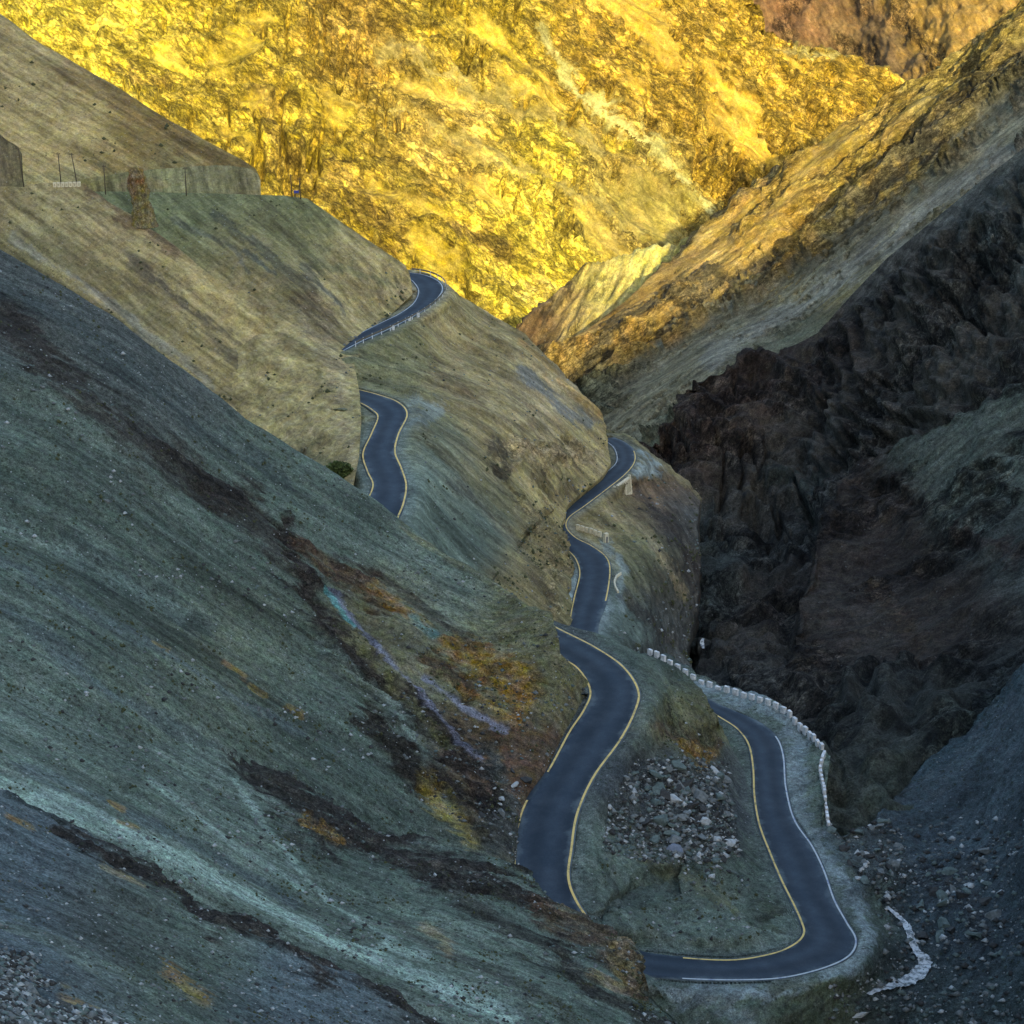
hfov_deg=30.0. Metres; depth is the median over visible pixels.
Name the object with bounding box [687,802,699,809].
boulder
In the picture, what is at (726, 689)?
parapet block
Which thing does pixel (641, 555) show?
valley bank
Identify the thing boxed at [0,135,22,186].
cut bank
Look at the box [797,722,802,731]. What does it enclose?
parapet block
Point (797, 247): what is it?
ridge
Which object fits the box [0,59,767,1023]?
dry scrub
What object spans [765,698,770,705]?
parapet block
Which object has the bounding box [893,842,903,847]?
boulder
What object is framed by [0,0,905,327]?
mountain
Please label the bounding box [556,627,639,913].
road marking
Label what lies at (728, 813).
boulder
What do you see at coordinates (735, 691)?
parapet block
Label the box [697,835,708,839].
boulder
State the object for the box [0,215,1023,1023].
scree stones
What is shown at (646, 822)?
boulder
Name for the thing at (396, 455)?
road marking
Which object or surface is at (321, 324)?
terrace slope
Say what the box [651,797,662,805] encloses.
boulder
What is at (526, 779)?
boulder
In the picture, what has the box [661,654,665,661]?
parapet block
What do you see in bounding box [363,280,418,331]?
road marking
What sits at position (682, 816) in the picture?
boulder
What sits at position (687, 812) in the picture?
boulder
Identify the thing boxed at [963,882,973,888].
boulder
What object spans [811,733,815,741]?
parapet block
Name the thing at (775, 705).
parapet block
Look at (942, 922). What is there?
boulder
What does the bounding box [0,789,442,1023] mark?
spur
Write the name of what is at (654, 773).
boulder
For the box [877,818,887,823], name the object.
boulder
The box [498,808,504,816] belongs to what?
boulder
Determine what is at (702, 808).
boulder
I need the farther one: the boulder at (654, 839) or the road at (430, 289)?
the road at (430, 289)
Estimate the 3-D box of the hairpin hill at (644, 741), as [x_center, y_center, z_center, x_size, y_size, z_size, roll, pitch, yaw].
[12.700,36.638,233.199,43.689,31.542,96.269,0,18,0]
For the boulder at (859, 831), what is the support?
on the valley floor
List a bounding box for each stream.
[700,638,703,647]
[866,906,932,994]
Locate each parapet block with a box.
[647,648,652,655]
[654,650,659,658]
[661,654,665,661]
[667,659,672,664]
[682,668,687,675]
[690,674,695,679]
[706,681,712,687]
[724,685,729,692]
[732,688,738,695]
[741,692,746,698]
[749,693,754,700]
[757,696,762,702]
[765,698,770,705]
[772,701,778,709]
[780,706,786,713]
[787,709,791,717]
[792,716,797,724]
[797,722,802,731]
[802,725,807,735]
[807,731,811,739]
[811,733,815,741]
[815,739,819,746]
[819,742,823,749]
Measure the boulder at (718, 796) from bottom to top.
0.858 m
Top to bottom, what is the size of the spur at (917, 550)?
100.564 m
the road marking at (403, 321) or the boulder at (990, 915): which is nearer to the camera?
the boulder at (990, 915)
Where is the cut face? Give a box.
[68,165,260,194]
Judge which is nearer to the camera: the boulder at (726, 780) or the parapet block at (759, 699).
the boulder at (726, 780)
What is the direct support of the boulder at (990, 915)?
on the valley floor
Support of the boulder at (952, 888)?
on the valley floor
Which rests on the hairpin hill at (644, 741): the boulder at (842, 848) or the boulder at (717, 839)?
the boulder at (717, 839)
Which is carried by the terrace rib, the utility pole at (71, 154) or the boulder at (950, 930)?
the utility pole at (71, 154)
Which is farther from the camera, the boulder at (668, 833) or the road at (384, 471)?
the road at (384, 471)
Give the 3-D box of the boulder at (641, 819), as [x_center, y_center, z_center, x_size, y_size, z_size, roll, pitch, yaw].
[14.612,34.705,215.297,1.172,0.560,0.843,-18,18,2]
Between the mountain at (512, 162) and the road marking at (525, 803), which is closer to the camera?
the road marking at (525, 803)
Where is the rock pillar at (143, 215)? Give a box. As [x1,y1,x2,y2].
[127,165,158,228]
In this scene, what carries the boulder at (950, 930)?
on the valley floor
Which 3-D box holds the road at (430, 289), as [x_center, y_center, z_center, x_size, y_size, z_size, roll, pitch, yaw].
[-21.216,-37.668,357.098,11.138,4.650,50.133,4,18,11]
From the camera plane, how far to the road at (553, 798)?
220.53 m
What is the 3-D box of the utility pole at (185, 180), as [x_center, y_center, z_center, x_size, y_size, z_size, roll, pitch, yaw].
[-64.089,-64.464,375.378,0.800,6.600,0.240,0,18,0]
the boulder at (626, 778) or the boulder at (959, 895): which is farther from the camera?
the boulder at (626, 778)
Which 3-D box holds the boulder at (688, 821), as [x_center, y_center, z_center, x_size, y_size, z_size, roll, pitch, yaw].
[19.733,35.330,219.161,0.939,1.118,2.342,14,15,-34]
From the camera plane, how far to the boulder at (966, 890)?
215.75 m
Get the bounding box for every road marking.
[345,273,442,349]
[359,389,407,517]
[361,403,378,495]
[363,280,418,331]
[518,800,527,827]
[547,661,590,771]
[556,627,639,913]
[565,451,635,600]
[569,551,579,615]
[682,736,856,979]
[683,714,804,960]
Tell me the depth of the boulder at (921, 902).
215.53 m
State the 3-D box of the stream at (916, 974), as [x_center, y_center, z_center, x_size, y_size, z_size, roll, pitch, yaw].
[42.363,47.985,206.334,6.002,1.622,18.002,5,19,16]
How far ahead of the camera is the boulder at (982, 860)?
222.12 m
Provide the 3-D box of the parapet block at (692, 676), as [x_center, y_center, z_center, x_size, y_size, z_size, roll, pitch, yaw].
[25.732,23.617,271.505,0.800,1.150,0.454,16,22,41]
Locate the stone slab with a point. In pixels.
(860, 1015)
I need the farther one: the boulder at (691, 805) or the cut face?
the cut face
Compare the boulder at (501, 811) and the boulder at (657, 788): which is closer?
the boulder at (501, 811)
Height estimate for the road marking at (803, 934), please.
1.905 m
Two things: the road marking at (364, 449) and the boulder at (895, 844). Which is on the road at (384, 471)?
the road marking at (364, 449)
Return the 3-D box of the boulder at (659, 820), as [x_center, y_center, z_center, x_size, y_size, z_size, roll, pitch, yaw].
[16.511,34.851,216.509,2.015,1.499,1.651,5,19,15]
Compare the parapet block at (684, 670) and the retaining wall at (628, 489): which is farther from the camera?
the retaining wall at (628, 489)
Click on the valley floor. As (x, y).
(973, 774)
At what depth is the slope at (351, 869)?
162.79 m
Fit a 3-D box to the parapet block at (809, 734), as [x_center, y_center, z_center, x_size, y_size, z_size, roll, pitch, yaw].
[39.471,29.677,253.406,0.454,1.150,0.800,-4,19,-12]
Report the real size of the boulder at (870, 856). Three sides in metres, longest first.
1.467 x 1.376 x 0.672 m
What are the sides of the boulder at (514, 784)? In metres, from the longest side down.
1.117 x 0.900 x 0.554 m
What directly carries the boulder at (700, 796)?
on the hairpin hill at (644, 741)
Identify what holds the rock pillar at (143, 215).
on the terrace rib
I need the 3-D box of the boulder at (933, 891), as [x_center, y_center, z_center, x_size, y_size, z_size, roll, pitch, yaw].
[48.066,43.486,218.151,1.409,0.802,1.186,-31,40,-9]
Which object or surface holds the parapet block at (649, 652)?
on the valley floor
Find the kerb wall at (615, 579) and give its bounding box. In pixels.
[614,572,621,592]
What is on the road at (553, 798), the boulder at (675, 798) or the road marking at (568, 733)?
the road marking at (568, 733)
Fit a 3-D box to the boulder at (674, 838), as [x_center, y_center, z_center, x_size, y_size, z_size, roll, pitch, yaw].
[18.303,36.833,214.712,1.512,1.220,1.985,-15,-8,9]
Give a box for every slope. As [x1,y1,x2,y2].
[0,250,588,862]
[0,690,675,1023]
[96,191,411,485]
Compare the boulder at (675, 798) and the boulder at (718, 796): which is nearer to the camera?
the boulder at (675, 798)
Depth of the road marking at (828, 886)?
210.02 m
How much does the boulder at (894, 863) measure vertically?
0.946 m
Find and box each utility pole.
[16,147,23,186]
[56,153,60,182]
[69,153,76,181]
[102,165,105,194]
[183,167,186,195]
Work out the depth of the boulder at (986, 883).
216.02 m
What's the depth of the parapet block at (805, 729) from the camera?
254.51 m
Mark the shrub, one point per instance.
(341, 469)
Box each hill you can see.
[0,14,260,188]
[333,270,610,625]
[487,621,801,984]
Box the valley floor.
[587,653,1023,1023]
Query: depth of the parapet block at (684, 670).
272.14 m
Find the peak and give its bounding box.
[516,237,688,345]
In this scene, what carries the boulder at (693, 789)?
on the hairpin hill at (644, 741)
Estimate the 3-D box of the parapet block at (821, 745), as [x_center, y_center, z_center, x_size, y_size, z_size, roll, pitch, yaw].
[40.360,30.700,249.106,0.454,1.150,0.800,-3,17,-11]
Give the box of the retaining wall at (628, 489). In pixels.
[613,474,631,494]
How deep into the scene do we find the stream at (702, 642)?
331.19 m
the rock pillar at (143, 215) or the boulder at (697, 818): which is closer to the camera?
the boulder at (697, 818)
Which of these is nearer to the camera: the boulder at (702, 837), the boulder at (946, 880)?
the boulder at (702, 837)
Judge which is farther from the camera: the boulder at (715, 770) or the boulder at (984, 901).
the boulder at (715, 770)
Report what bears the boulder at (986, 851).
on the valley floor
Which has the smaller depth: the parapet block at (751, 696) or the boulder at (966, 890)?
the boulder at (966, 890)
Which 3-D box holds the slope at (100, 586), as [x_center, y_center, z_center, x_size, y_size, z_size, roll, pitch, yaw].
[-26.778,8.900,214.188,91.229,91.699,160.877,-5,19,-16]
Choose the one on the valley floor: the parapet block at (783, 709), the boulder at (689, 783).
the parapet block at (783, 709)
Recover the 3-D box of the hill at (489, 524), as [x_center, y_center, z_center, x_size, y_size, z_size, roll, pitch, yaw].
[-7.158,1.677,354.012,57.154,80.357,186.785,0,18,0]
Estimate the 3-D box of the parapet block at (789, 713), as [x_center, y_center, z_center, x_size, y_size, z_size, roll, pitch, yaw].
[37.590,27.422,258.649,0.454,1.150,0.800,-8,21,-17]
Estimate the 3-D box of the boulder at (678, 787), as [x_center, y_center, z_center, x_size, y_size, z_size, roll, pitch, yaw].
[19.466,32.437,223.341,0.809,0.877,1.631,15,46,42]
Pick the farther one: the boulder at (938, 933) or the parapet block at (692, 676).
the parapet block at (692, 676)
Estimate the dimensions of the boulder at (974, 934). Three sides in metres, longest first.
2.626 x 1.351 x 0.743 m
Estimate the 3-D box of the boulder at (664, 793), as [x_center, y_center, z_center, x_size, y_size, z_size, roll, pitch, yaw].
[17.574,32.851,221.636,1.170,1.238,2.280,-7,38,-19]
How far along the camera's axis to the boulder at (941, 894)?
215.50 m
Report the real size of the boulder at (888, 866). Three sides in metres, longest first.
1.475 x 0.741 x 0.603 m
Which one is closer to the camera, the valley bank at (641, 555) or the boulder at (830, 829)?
the boulder at (830, 829)
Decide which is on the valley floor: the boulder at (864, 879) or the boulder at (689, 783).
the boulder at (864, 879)
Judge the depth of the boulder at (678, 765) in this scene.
225.69 m
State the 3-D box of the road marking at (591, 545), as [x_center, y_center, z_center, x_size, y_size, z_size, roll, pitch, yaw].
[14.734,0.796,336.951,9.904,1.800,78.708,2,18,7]
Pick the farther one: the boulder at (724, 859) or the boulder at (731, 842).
the boulder at (731, 842)
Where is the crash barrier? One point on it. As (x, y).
(405, 319)
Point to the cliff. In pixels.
(763, 450)
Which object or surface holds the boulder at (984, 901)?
on the valley floor
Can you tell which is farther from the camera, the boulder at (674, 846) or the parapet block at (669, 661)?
the parapet block at (669, 661)
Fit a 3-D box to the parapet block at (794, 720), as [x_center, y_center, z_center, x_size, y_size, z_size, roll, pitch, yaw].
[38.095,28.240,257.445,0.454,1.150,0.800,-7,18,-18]
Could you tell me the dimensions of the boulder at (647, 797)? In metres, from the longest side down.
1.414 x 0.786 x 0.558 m
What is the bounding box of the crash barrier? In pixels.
[355,268,445,346]
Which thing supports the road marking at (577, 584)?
on the road at (553, 798)
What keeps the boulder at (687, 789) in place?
on the hairpin hill at (644, 741)
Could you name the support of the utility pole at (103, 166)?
on the terrace slope at (321, 324)
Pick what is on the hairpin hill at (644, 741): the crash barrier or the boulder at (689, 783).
the boulder at (689, 783)
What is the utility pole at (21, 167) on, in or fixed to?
on the terrace rib
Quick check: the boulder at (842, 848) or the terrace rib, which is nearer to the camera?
the boulder at (842, 848)
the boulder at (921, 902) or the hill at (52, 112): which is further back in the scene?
the hill at (52, 112)
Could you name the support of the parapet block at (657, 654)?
on the valley floor
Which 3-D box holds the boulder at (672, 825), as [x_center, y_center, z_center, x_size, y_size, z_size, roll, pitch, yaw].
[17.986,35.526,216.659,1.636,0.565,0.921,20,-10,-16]
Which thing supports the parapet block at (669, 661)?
on the valley floor
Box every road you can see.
[342,272,443,350]
[359,389,408,518]
[516,437,857,981]
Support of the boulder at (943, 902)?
on the valley floor
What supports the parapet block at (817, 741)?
on the valley floor
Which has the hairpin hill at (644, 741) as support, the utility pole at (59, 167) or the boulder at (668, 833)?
the boulder at (668, 833)
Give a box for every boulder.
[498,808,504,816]
[511,781,518,787]
[520,776,532,783]
[623,775,629,781]
[637,817,644,822]
[642,818,651,826]
[644,793,649,800]
[649,769,663,779]
[649,835,659,844]
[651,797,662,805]
[652,782,665,794]
[652,814,667,825]
[660,788,670,800]
[663,830,679,836]
[666,843,683,851]
[667,822,677,827]
[669,834,681,843]
[670,760,686,770]
[670,794,682,803]
[674,784,681,792]
[676,813,688,821]
[678,814,690,824]
[681,779,693,787]
[682,810,690,816]
[685,786,691,794]
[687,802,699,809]
[691,787,700,792]
[693,790,707,803]
[694,814,706,820]
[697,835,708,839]
[698,805,707,811]
[700,817,711,824]
[710,765,719,772]
[711,811,719,817]
[711,858,720,863]
[713,836,721,841]
[715,792,725,799]
[717,770,724,781]
[720,856,726,862]
[722,774,731,784]
[724,811,730,817]
[725,839,735,846]
[827,826,836,833]
[838,844,849,851]
[852,829,863,834]
[859,875,868,883]
[863,854,874,858]
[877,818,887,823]
[885,862,893,871]
[888,859,900,867]
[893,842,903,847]
[917,899,924,910]
[917,931,927,938]
[928,887,937,896]
[935,897,949,906]
[935,930,943,942]
[936,889,947,899]
[937,917,950,927]
[941,867,958,874]
[944,876,952,882]
[946,926,954,934]
[950,884,956,892]
[956,891,968,899]
[962,887,971,893]
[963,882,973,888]
[966,931,982,937]
[977,848,991,854]
[978,857,987,863]
[978,897,991,905]
[981,881,991,886]
[985,909,1000,919]
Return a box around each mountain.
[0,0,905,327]
[753,0,1019,79]
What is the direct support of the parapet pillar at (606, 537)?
on the valley bank at (641, 555)
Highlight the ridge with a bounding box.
[537,0,1023,446]
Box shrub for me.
[326,460,353,478]
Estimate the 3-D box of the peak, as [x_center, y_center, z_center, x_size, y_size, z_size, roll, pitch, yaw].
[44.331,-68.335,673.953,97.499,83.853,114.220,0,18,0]
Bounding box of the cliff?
[639,148,1023,835]
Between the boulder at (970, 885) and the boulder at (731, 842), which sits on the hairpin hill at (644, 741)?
the boulder at (731, 842)
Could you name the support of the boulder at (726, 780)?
on the hairpin hill at (644, 741)
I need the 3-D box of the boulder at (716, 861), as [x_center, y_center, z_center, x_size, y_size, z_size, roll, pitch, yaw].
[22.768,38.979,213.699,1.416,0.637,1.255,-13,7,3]
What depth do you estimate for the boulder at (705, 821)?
219.28 m
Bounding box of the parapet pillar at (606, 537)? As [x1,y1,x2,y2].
[603,532,608,542]
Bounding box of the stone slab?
[852,1012,868,1017]
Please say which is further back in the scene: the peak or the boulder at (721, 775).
the peak
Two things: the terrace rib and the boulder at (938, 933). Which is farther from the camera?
the terrace rib
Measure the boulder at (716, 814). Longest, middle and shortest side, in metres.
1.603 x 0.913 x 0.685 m
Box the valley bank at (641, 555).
[568,429,701,667]
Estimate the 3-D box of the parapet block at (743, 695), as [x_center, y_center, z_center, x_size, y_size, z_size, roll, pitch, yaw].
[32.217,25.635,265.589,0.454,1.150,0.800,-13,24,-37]
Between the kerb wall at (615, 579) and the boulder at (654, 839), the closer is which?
the boulder at (654, 839)
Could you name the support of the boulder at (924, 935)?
on the valley floor
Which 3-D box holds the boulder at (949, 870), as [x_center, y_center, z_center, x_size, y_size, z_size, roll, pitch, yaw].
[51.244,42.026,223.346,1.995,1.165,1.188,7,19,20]
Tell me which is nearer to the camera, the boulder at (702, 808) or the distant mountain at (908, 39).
the boulder at (702, 808)
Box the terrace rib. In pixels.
[0,183,276,410]
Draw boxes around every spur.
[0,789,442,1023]
[786,382,1023,721]
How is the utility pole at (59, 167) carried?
on the terrace rib
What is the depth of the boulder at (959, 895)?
214.71 m
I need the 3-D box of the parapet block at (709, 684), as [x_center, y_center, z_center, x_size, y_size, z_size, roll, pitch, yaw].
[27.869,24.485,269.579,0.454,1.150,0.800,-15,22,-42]

